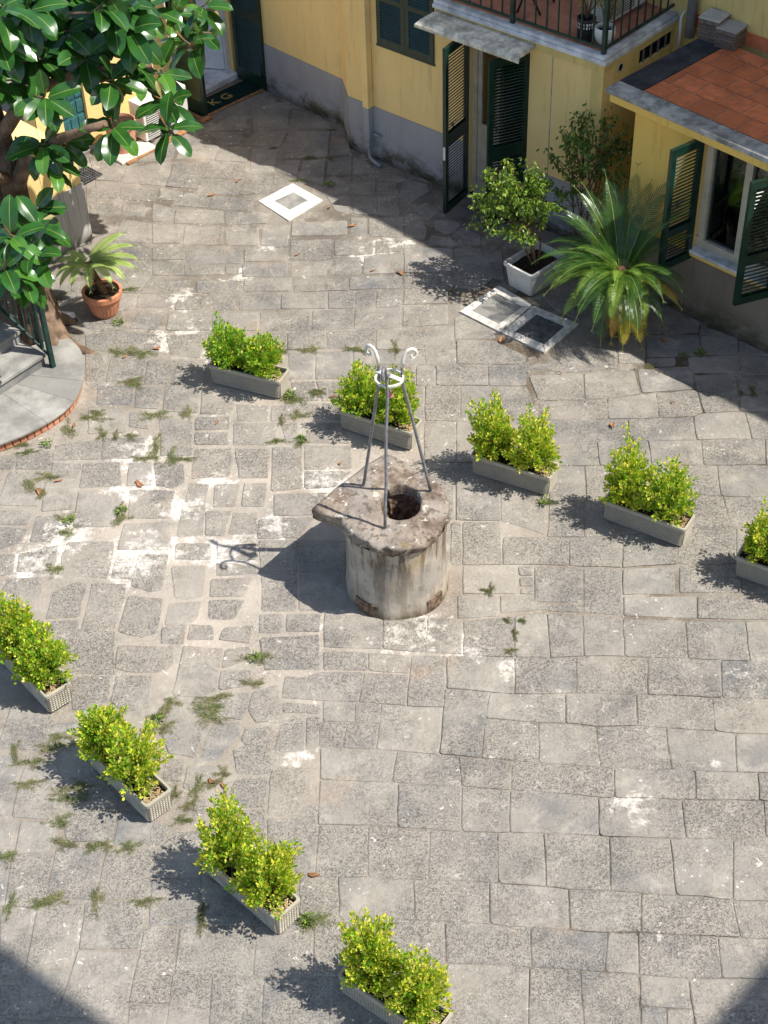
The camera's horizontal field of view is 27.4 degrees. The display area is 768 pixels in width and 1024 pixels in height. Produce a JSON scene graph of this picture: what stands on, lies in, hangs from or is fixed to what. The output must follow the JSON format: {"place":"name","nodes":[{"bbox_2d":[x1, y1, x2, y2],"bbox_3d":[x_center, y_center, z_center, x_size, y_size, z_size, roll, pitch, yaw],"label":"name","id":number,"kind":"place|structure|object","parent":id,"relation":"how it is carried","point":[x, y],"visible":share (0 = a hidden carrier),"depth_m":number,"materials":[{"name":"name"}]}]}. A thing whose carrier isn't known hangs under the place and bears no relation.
{"place":"outdoors","nodes":[
{"label":"outdoors","id":0,"kind":"place"},
{"bbox_2d":[0,78,767,1023],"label":"courtyard paving","id":1,"kind":"structure","parent":0,"point":[560,816],"depth_m":13.19,"materials":[{"name":"stone"}]},
{"bbox_2d":[0,644,71,711],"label":"planter","id":2,"kind":"object","parent":1,"relation":"on","point":[54,697],"visible":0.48,"depth_m":12.70,"materials":[{"name":"grey plastic"}]},
{"bbox_2d":[0,590,48,663],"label":"box shrub","id":3,"kind":"object","parent":2,"relation":"on","point":[14,618],"visible":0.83,"depth_m":12.65,"materials":[{"name":"green plant"}]},
{"bbox_2d":[6,620,77,691],"bbox_3d":[-2.737,1.102,12.591,0.559,0.614,0.561,-11,43,-10],"label":"box shrub","id":4,"kind":"object","parent":2,"relation":"on","point":[41,658],"visible":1,"depth_m":12.53,"materials":[{"name":"green plant"}]},
{"bbox_2d":[0,338,84,451],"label":"entrance platform","id":5,"kind":"structure","parent":1,"relation":"on","point":[41,400],"depth_m":15.62,"materials":[{"name":"stone"}]},
{"bbox_2d":[0,320,45,393],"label":"entrance steps","id":6,"kind":"structure","parent":5,"relation":"on","point":[20,360],"depth_m":15.87,"materials":[{"name":"grey stone"}]},
{"bbox_2d":[0,242,55,367],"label":"stair rail","id":7,"kind":"object","parent":5,"relation":"on","point":[48,351],"visible":0.55,"depth_m":15.80,"materials":[{"name":"metal"}]},
{"bbox_2d":[1,111,92,260],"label":"forward block","id":8,"kind":"structure","parent":1,"relation":"on","point":[22,128],"depth_m":17.50,"materials":[{"name":"yellow paint"}]},
{"bbox_2d":[40,438,53,446],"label":"weed","id":9,"kind":"object","parent":1,"relation":"on","point":[42,442],"visible":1,"depth_m":15.21,"materials":[{"name":"green plant"}]},
{"bbox_2d":[61,311,75,317],"bbox_3d":[-3.397,-2.079,16.761,0.228,0.063,0.195,-13,44,-12],"label":"crumpled paper","id":10,"kind":"object","parent":1,"relation":"on","point":[71,314],"visible":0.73,"depth_m":16.79,"materials":[{"name":"paper"}]},
{"bbox_2d":[62,514,75,523],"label":"weed","id":11,"kind":"object","parent":1,"relation":"on","point":[67,518],"visible":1,"depth_m":14.40,"materials":[{"name":"green plant"}]},
{"bbox_2d":[79,166,101,184],"bbox_3d":[-3.672,-4.003,18.917,0.302,0.030,0.500,31,52,31],"label":"drain grate","id":12,"kind":"object","parent":1,"relation":"on","point":[89,176],"visible":0.4,"depth_m":18.96,"materials":[{"name":"metal"}]},
{"bbox_2d":[81,278,122,318],"bbox_3d":[-2.986,-2.247,16.775,0.430,0.295,0.430,-2,42,0],"label":"terracotta pot","id":13,"kind":"object","parent":1,"relation":"on","point":[104,306],"visible":0.94,"depth_m":16.66,"materials":[{"name":"ceramic"}]},
{"bbox_2d":[87,286,95,292],"bbox_3d":[-3.092,-2.361,16.663,0.082,0.040,0.086,9,44,12],"label":"nursery pot","id":14,"kind":"object","parent":13,"relation":"in","point":[92,289],"visible":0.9,"depth_m":16.65,"materials":[{"name":"plastic"}]},
{"bbox_2d":[54,232,143,294],"bbox_3d":[-2.974,-2.473,16.424,0.998,0.644,0.698,-2,42,0],"label":"potted cycad","id":15,"kind":"object","parent":13,"relation":"in","point":[89,267],"visible":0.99,"depth_m":16.34,"materials":[{"name":"plant"}]},
{"bbox_2d":[0,0,232,354],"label":"rubber tree","id":16,"kind":"object","parent":1,"relation":"on","point":[84,42],"visible":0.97,"depth_m":14.49,"materials":[{"name":"green plant"}]},
{"bbox_2d":[112,315,123,325],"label":"weed","id":17,"kind":"object","parent":1,"relation":"on","point":[121,322],"visible":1,"depth_m":16.68,"materials":[{"name":"green plant"}]},
{"bbox_2d":[114,505,127,515],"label":"weed","id":18,"kind":"object","parent":1,"relation":"on","point":[118,511],"visible":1,"depth_m":14.47,"materials":[{"name":"green plant"}]},
{"bbox_2d":[90,751,171,820],"bbox_3d":[-1.950,2.038,12.087,0.247,0.237,0.800,-33,51,-29],"label":"planter","id":19,"kind":"object","parent":1,"relation":"on","point":[156,803],"visible":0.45,"depth_m":11.90,"materials":[{"name":"grey concrete"}]},
{"bbox_2d":[66,703,132,764],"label":"box shrub","id":20,"kind":"object","parent":19,"relation":"on","point":[93,729],"visible":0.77,"depth_m":11.93,"materials":[{"name":"green plant"}]},
{"bbox_2d":[93,715,173,800],"bbox_3d":[-1.871,1.814,11.735,0.602,0.672,0.562,-12,43,-11],"label":"box shrub","id":21,"kind":"object","parent":19,"relation":"on","point":[139,751],"visible":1,"depth_m":11.71,"materials":[{"name":"green plant"}]},
{"bbox_2d":[116,139,154,164],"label":"stone slab","id":22,"kind":"structure","parent":1,"relation":"on","point":[144,147],"depth_m":19.32,"materials":[{"name":"white stone"}]},
{"bbox_2d":[106,113,135,153],"bbox_3d":[-3.214,-4.609,19.284,0.400,0.405,0.400,-2,42,0],"label":"terracotta pot","id":23,"kind":"object","parent":22,"relation":"on","point":[122,117],"visible":0.29,"depth_m":19.22,"materials":[{"name":"ceramic"}]},
{"bbox_2d":[23,0,266,154],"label":"wing","id":24,"kind":"structure","parent":1,"relation":"on","point":[239,54],"depth_m":20.02,"materials":[{"name":"paint"}]},
{"bbox_2d":[64,120,70,130],"bbox_3d":[-3.841,-4.662,19.104,0.014,0.160,0.095,31,52,31],"label":"door panel","id":25,"kind":"structure","parent":24,"relation":"in","point":[67,126],"depth_m":19.09,"materials":[{"name":"teal paint"}]},
{"bbox_2d":[63,69,85,129],"bbox_3d":[-3.799,-5.165,18.778,0.030,1.860,0.370,31,52,31],"label":"teal door","id":26,"kind":"structure","parent":24,"relation":"in","point":[74,99],"depth_m":19.08,"materials":[{"name":"paint"}]},
{"bbox_2d":[70,117,78,128],"bbox_3d":[-3.764,-4.722,19.166,0.014,0.160,0.095,31,52,31],"label":"door panel","id":27,"kind":"structure","parent":24,"relation":"in","point":[74,123],"depth_m":19.15,"materials":[{"name":"teal paint"}]},
{"bbox_2d":[75,98,82,112],"bbox_3d":[-3.693,-4.928,19.092,0.014,0.160,0.095,31,52,31],"label":"door panel","id":28,"kind":"structure","parent":24,"relation":"in","point":[79,106],"depth_m":19.08,"materials":[{"name":"teal paint"}]},
{"bbox_2d":[78,113,84,125],"bbox_3d":[-3.687,-4.781,19.227,0.014,0.160,0.095,31,52,31],"label":"door panel","id":29,"kind":"structure","parent":24,"relation":"in","point":[81,117],"depth_m":19.20,"materials":[{"name":"teal paint"}]},
{"bbox_2d":[196,0,224,68],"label":"door leaf","id":30,"kind":"structure","parent":24,"relation":"in","point":[214,58],"depth_m":20.63,"materials":[{"name":"white paint"}]},
{"bbox_2d":[126,130,187,164],"bbox_3d":[-2.769,-4.533,19.466,0.085,0.022,1.119,29,51,29],"label":"wooden plank","id":31,"kind":"object","parent":1,"relation":"on","point":[181,132],"visible":0.42,"depth_m":19.32,"materials":[{"name":"brown wood"}]},
{"bbox_2d":[149,711,164,723],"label":"weed","id":32,"kind":"object","parent":1,"relation":"on","point":[155,716],"visible":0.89,"depth_m":12.63,"materials":[{"name":"green plant"}]},
{"bbox_2d":[128,81,187,142],"bbox_3d":[-2.793,-4.978,19.585,0.280,0.520,0.732,31,52,31],"label":"air conditioner","id":33,"kind":"object","parent":1,"relation":"on","point":[134,103],"visible":0.29,"depth_m":19.36,"materials":[{"name":"metal"}]},
{"bbox_2d":[198,115,212,123],"bbox_3d":[-2.256,-4.959,19.905,0.085,0.030,0.170,32,52,31],"label":"wood offcut","id":34,"kind":"object","parent":1,"relation":"on","point":[205,119],"visible":1,"depth_m":19.88,"materials":[{"name":"wood"}]},
{"bbox_2d":[188,80,263,118],"bbox_3d":[-2.062,-5.328,20.300,1.111,0.022,0.400,-34,51,-30],"label":"doormat","id":35,"kind":"object","parent":1,"relation":"on","point":[229,96],"visible":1,"depth_m":20.32,"materials":[{"name":"green fabric"}]},
{"bbox_2d":[208,358,288,397],"bbox_3d":[-1.346,-1.361,15.777,0.800,0.237,0.247,15,45,17],"label":"planter","id":36,"kind":"object","parent":1,"relation":"on","point":[241,379],"visible":0.71,"depth_m":15.69,"materials":[{"name":"grey plastic"}]},
{"bbox_2d":[200,310,252,370],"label":"box shrub","id":37,"kind":"object","parent":36,"relation":"in","point":[229,337],"visible":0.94,"depth_m":15.55,"materials":[{"name":"green plant"}]},
{"bbox_2d":[235,330,284,378],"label":"box shrub","id":38,"kind":"object","parent":36,"relation":"on","point":[264,354],"visible":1,"depth_m":15.44,"materials":[{"name":"green plant"}]},
{"bbox_2d":[203,847,299,933],"bbox_3d":[-0.950,2.692,11.331,0.800,0.237,0.247,32,53,32],"label":"planter","id":39,"kind":"object","parent":1,"relation":"on","point":[290,907],"visible":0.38,"depth_m":11.15,"materials":[{"name":"grey concrete"}]},
{"bbox_2d":[193,784,264,876],"bbox_3d":[-1.115,2.207,11.132,0.530,0.865,0.540,-6,43,-4],"label":"box shrub","id":40,"kind":"object","parent":39,"relation":"on","point":[227,836],"visible":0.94,"depth_m":11.12,"materials":[{"name":"green plant"}]},
{"bbox_2d":[224,838,305,920],"bbox_3d":[-0.838,2.480,10.975,0.534,0.659,0.561,12,44,15],"label":"box shrub","id":41,"kind":"object","parent":39,"relation":"on","point":[269,870],"visible":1,"depth_m":10.92,"materials":[{"name":"green plant"}]},
{"bbox_2d":[247,649,262,662],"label":"weed","id":42,"kind":"object","parent":1,"relation":"on","point":[256,653],"visible":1,"depth_m":13.09,"materials":[{"name":"green plant"}]},
{"bbox_2d":[285,389,295,398],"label":"weed","id":43,"kind":"object","parent":1,"relation":"on","point":[291,394],"visible":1,"depth_m":15.68,"materials":[{"name":"green plant"}]},
{"bbox_2d":[259,184,322,221],"bbox_3d":[-1.090,-3.618,18.419,0.571,0.033,0.589,-33,51,-30],"label":"inspection cover","id":44,"kind":"object","parent":1,"relation":"on","point":[290,202],"visible":1,"depth_m":18.41,"materials":[{"name":"white stone"}]},
{"bbox_2d":[295,433,306,442],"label":"weed","id":45,"kind":"object","parent":1,"relation":"on","point":[302,436],"visible":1,"depth_m":15.16,"materials":[{"name":"green plant"}]},
{"bbox_2d":[298,911,314,926],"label":"weed","id":46,"kind":"object","parent":1,"relation":"on","point":[311,919],"visible":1,"depth_m":11.22,"materials":[{"name":"green plant"}]},
{"bbox_2d":[308,872,319,876],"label":"fallen leaf","id":47,"kind":"object","parent":1,"relation":"on","point":[313,874],"visible":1,"depth_m":11.51,"materials":[{"name":"plant"}]},
{"bbox_2d":[325,181,334,186],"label":"weed","id":48,"kind":"object","parent":1,"relation":"on","point":[328,182],"visible":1,"depth_m":18.63,"materials":[{"name":"green plant"}]},
{"bbox_2d":[0,128,757,936],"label":"creeping weeds","id":49,"kind":"object","parent":1,"relation":"on","point":[164,704],"visible":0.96,"depth_m":12.75,"materials":[{"name":"plant"}]},
{"bbox_2d":[339,403,421,448],"bbox_3d":[-0.034,-0.845,15.159,0.800,0.237,0.247,19,46,21],"label":"planter","id":50,"kind":"object","parent":1,"relation":"on","point":[400,435],"visible":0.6,"depth_m":15.06,"materials":[{"name":"grey plastic"}]},
{"bbox_2d":[328,358,384,417],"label":"box shrub","id":51,"kind":"object","parent":50,"relation":"on","point":[354,395],"visible":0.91,"depth_m":14.96,"materials":[{"name":"green plant"}]},
{"bbox_2d":[370,363,420,425],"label":"box shrub","id":52,"kind":"object","parent":50,"relation":"on","point":[398,405],"visible":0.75,"depth_m":14.81,"materials":[{"name":"green plant"}]},
{"bbox_2d":[311,455,450,619],"bbox_3d":[0.080,0.253,13.489,1.046,0.914,0.987,30,51,30],"label":"stone well","id":53,"kind":"object","parent":1,"relation":"on","point":[397,569],"visible":0.97,"depth_m":13.21,"materials":[{"name":"stone"}]},
{"bbox_2d":[361,344,432,530],"bbox_3d":[0.096,-0.619,12.647,0.603,1.549,0.598,-2,42,0],"label":"well tripod","id":54,"kind":"object","parent":53,"relation":"on","point":[382,375],"visible":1,"depth_m":12.49,"materials":[{"name":"grey paint"}]},
{"bbox_2d":[338,965,452,1023],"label":"planter","id":55,"kind":"object","parent":1,"relation":"on","point":[371,1002],"visible":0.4,"depth_m":10.56,"materials":[{"name":"grey concrete"}]},
{"bbox_2d":[337,907,404,1000],"bbox_3d":[-0.064,2.881,10.363,0.525,0.850,0.505,-30,49,-27],"label":"box shrub","id":56,"kind":"object","parent":55,"relation":"on","point":[372,959],"visible":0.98,"depth_m":10.34,"materials":[{"name":"green plant"}]},
{"bbox_2d":[383,943,452,1023],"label":"box shrub","id":57,"kind":"object","parent":55,"relation":"on","point":[426,987],"visible":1,"depth_m":10.25,"materials":[{"name":"green plant"}]},
{"bbox_2d":[260,0,679,245],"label":"yellow house","id":58,"kind":"structure","parent":1,"relation":"on","point":[399,84],"depth_m":17.50,"materials":[{"name":"paint"}]},
{"bbox_2d":[477,50,501,195],"bbox_3d":[1.179,-4.393,17.646,0.305,1.935,0.030,29,51,30],"label":"door leaf","id":59,"kind":"structure","parent":58,"relation":"in","point":[482,127],"depth_m":17.77,"materials":[{"name":"beige paint"}]},
{"bbox_2d":[516,0,554,14],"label":"folding stand","id":60,"kind":"object","parent":58,"relation":"on","point":[520,4],"visible":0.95,"depth_m":16.75,"materials":[{"name":"metal"}]},
{"bbox_2d":[577,13,595,41],"bbox_3d":[2.085,-4.998,16.263,0.200,0.235,0.200,-2,42,0],"label":"plant pot","id":61,"kind":"object","parent":58,"relation":"on","point":[587,29],"visible":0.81,"depth_m":16.21,"materials":[{"name":"plastic"}]},
{"bbox_2d":[577,0,600,18],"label":"potted plant","id":62,"kind":"object","parent":61,"relation":"in","point":[587,11],"visible":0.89,"depth_m":16.10,"materials":[{"name":"plant"}]},
{"bbox_2d":[594,22,615,44],"bbox_3d":[2.269,-4.906,16.191,0.224,0.185,0.224,-2,42,0],"label":"plant pot","id":63,"kind":"object","parent":58,"relation":"on","point":[598,31],"visible":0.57,"depth_m":16.14,"materials":[{"name":"ceramic"}]},
{"bbox_2d":[599,0,621,19],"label":"potted plant","id":64,"kind":"object","parent":63,"relation":"in","point":[611,8],"visible":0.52,"depth_m":16.00,"materials":[{"name":"plant"}]},
{"bbox_2d":[460,285,531,332],"bbox_3d":[1.223,-2.153,16.723,0.558,0.035,0.649,31,52,31],"label":"inspection cover","id":65,"kind":"object","parent":1,"relation":"on","point":[499,308],"visible":1,"depth_m":16.70,"materials":[{"name":"white stone"}]},
{"bbox_2d":[471,449,558,494],"bbox_3d":[1.211,-0.401,14.623,0.800,0.237,0.247,18,46,21],"label":"planter","id":66,"kind":"object","parent":1,"relation":"on","point":[501,469],"visible":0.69,"depth_m":14.53,"materials":[{"name":"grey concrete"}]},
{"bbox_2d":[464,387,520,461],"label":"box shrub","id":67,"kind":"object","parent":66,"relation":"on","point":[490,438],"visible":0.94,"depth_m":14.37,"materials":[{"name":"green plant"}]},
{"bbox_2d":[501,403,562,474],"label":"box shrub","id":68,"kind":"object","parent":66,"relation":"on","point":[533,445],"visible":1,"depth_m":14.24,"materials":[{"name":"green plant"}]},
{"bbox_2d":[503,241,565,295],"bbox_3d":[1.619,-2.602,16.966,0.574,0.307,0.420,-34,51,-30],"label":"white planter","id":69,"kind":"object","parent":1,"relation":"on","point":[524,276],"visible":0.87,"depth_m":16.88,"materials":[{"name":"plastic"}]},
{"bbox_2d":[466,157,571,265],"bbox_3d":[1.382,-3.112,16.524,1.074,1.200,1.065,-25,47,-23],"label":"ficus shrub","id":70,"kind":"object","parent":69,"relation":"on","point":[534,205],"visible":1,"depth_m":16.26,"materials":[{"name":"green plant"}]},
{"bbox_2d":[502,306,578,353],"bbox_3d":[1.621,-1.904,16.434,0.568,0.035,0.624,28,51,29],"label":"inspection cover","id":71,"kind":"object","parent":1,"relation":"on","point":[539,329],"visible":1,"depth_m":16.41,"materials":[{"name":"white stone"}]},
{"bbox_2d":[539,494,550,504],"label":"weed","id":72,"kind":"object","parent":1,"relation":"on","point":[546,501],"visible":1,"depth_m":14.41,"materials":[{"name":"green plant"}]},
{"bbox_2d":[536,101,633,256],"bbox_3d":[2.181,-3.479,16.785,1.093,1.820,1.046,-2,42,0],"label":"ficus shrub","id":73,"kind":"object","parent":1,"relation":"on","point":[586,147],"visible":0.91,"depth_m":16.52,"materials":[{"name":"green plant"}]},
{"bbox_2d":[530,162,698,353],"bbox_3d":[2.332,-2.530,15.914,1.722,1.583,1.579,-2,42,0],"label":"sago cycad","id":74,"kind":"object","parent":1,"relation":"on","point":[621,296],"visible":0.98,"depth_m":15.77,"materials":[{"name":"plant"}]},
{"bbox_2d":[483,0,767,125],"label":"tall yellow building","id":75,"kind":"structure","parent":1,"relation":"on","point":[753,14],"depth_m":16.32,"materials":[{"name":"paint"}]},
{"bbox_2d":[604,492,694,545],"bbox_3d":[2.360,0.043,14.091,0.800,0.237,0.247,22,47,24],"label":"planter","id":76,"kind":"object","parent":1,"relation":"on","point":[639,520],"visible":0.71,"depth_m":13.99,"materials":[{"name":"grey concrete"}]},
{"bbox_2d":[598,421,657,510],"bbox_3d":[2.180,-0.382,13.836,0.532,0.851,0.504,16,45,18],"label":"box shrub","id":77,"kind":"object","parent":76,"relation":"on","point":[627,479],"visible":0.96,"depth_m":13.85,"materials":[{"name":"green plant"}]},
{"bbox_2d":[633,453,700,527],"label":"box shrub","id":78,"kind":"object","parent":76,"relation":"on","point":[671,492],"visible":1,"depth_m":13.72,"materials":[{"name":"green plant"}]},
{"bbox_2d":[605,39,767,353],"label":"annex","id":79,"kind":"object","parent":1,"relation":"on","point":[699,107],"visible":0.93,"depth_m":15.63,"materials":[{"name":"yellow paint"}]},
{"bbox_2d":[707,149,746,249],"bbox_3d":[3.383,-3.086,15.509,0.360,1.070,0.004,33,53,32],"label":"window pane","id":80,"kind":"structure","parent":79,"relation":"in","point":[730,172],"depth_m":15.52,"materials":[{"name":"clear glass"}]},
{"bbox_2d":[714,43,742,50],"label":"stone tile","id":81,"kind":"object","parent":79,"relation":"on","point":[726,47],"visible":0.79,"depth_m":16.18,"materials":[{"name":"stone"}]},
{"bbox_2d":[715,41,744,49],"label":"stone tile","id":82,"kind":"object","parent":81,"relation":"on","point":[727,46],"visible":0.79,"depth_m":16.17,"materials":[{"name":"stone"}]},
{"bbox_2d":[715,39,745,47],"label":"stone tile","id":83,"kind":"object","parent":82,"relation":"on","point":[742,41],"visible":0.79,"depth_m":16.16,"materials":[{"name":"stone"}]},
{"bbox_2d":[714,38,744,46],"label":"stone tile","id":84,"kind":"object","parent":83,"relation":"on","point":[727,43],"visible":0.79,"depth_m":16.14,"materials":[{"name":"stone"}]},
{"bbox_2d":[714,35,745,44],"bbox_3d":[3.564,-4.882,16.203,0.230,0.011,0.250,27,50,28],"label":"stone tile","id":85,"kind":"object","parent":84,"relation":"on","point":[739,40],"visible":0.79,"depth_m":16.14,"materials":[{"name":"stone"}]},
{"bbox_2d":[714,34,745,42],"bbox_3d":[3.557,-4.895,16.193,0.230,0.012,0.250,26,49,28],"label":"stone tile","id":86,"kind":"object","parent":85,"relation":"on","point":[728,40],"visible":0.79,"depth_m":16.12,"materials":[{"name":"stone"}]},
{"bbox_2d":[715,33,745,41],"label":"stone tile","id":87,"kind":"object","parent":86,"relation":"on","point":[727,39],"visible":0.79,"depth_m":16.12,"materials":[{"name":"stone"}]},
{"bbox_2d":[715,30,746,40],"bbox_3d":[3.567,-4.918,16.169,0.230,0.012,0.250,27,50,28],"label":"stone tile","id":88,"kind":"object","parent":87,"relation":"on","point":[744,32],"visible":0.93,"depth_m":16.10,"materials":[{"name":"stone"}]},
{"bbox_2d":[715,29,745,38],"bbox_3d":[3.560,-4.932,16.160,0.230,0.012,0.250,24,48,25],"label":"stone tile","id":89,"kind":"object","parent":88,"relation":"on","point":[729,36],"visible":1,"depth_m":16.09,"materials":[{"name":"stone"}]},
{"bbox_2d":[715,27,746,37],"bbox_3d":[3.561,-4.947,16.152,0.230,0.012,0.250,25,50,26],"label":"stone tile","id":90,"kind":"object","parent":89,"relation":"on","point":[730,35],"visible":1,"depth_m":16.09,"materials":[{"name":"stone"}]},
{"bbox_2d":[716,29,743,35],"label":"stone tile","id":91,"kind":"object","parent":90,"relation":"on","point":[718,30],"visible":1,"depth_m":16.06,"materials":[{"name":"stone"}]},
{"bbox_2d":[716,18,748,34],"bbox_3d":[3.565,-4.972,16.130,0.240,0.013,0.256,27,50,28],"label":"stone tile","id":92,"kind":"object","parent":91,"relation":"on","point":[732,26],"visible":1,"depth_m":16.11,"materials":[{"name":"stone"}]},
{"bbox_2d":[695,145,767,276],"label":"window frame","id":93,"kind":"structure","parent":79,"relation":"in","point":[700,241],"depth_m":15.61,"materials":[{"name":"beige paint"}]},
{"bbox_2d":[748,167,767,265],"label":"window pane","id":94,"kind":"structure","parent":79,"relation":"in","point":[761,173],"depth_m":15.32,"materials":[{"name":"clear glass"}]},
{"bbox_2d":[694,346,706,356],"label":"weed","id":95,"kind":"object","parent":1,"relation":"on","point":[703,351],"visible":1,"depth_m":16.01,"materials":[{"name":"green plant"}]},
{"bbox_2d":[735,541,767,586],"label":"planter","id":96,"kind":"object","parent":1,"relation":"on","point":[757,572],"visible":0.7,"depth_m":13.54,"materials":[{"name":"grey concrete"}]},
{"bbox_2d":[740,496,767,563],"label":"box shrub","id":97,"kind":"object","parent":96,"relation":"on","point":[757,532],"visible":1,"depth_m":13.33,"materials":[{"name":"green plant"}]},
{"bbox_2d":[588,0,644,22],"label":"air conditioner","id":98,"kind":"object","parent":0,"point":[599,16],"visible":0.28,"depth_m":16.51,"materials":[{"name":"metal"}]},
{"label":"stone tile","id":99,"kind":"object","parent":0,"visible":0},
{"bbox_2d":[697,33,714,38],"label":"stone tile","id":100,"kind":"object","parent":99,"relation":"on","point":[706,35],"visible":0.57,"depth_m":16.28,"materials":[{"name":"stone"}]},
{"label":"stone tile","id":101,"kind":"object","parent":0,"visible":0},
{"bbox_2d":[698,27,715,32],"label":"stone tile","id":102,"kind":"object","parent":101,"relation":"on","point":[706,29],"visible":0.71,"depth_m":16.23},
{"label":"stone tile","id":103,"kind":"object","parent":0,"visible":0},
{"bbox_2d":[698,24,715,29],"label":"stone tile","id":104,"kind":"object","parent":103,"relation":"on","point":[706,26],"visible":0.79,"depth_m":16.21,"materials":[{"name":"stone"}]},
{"bbox_2d":[699,22,715,27],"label":"stone tile","id":105,"kind":"object","parent":104,"relation":"on","point":[707,25],"visible":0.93,"depth_m":16.20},
{"label":"stone tile","id":106,"kind":"object","parent":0,"visible":0},
{"bbox_2d":[699,19,721,25],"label":"stone tile","id":107,"kind":"object","parent":106,"relation":"on","point":[708,22],"visible":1,"depth_m":16.17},
{"bbox_2d":[699,15,730,24],"bbox_3d":[3.413,-5.097,16.224,0.230,0.012,0.250,28,50,28],"label":"stone tile","id":108,"kind":"object","parent":107,"relation":"on","point":[715,22],"visible":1,"depth_m":16.16,"materials":[{"name":"stone"}]},
{"bbox_2d":[698,8,730,22],"bbox_3d":[3.405,-5.111,16.214,0.240,0.013,0.256,26,49,26],"label":"stone tile","id":109,"kind":"object","parent":108,"relation":"on","point":[714,15],"visible":1,"depth_m":16.20,"materials":[{"name":"stone"}]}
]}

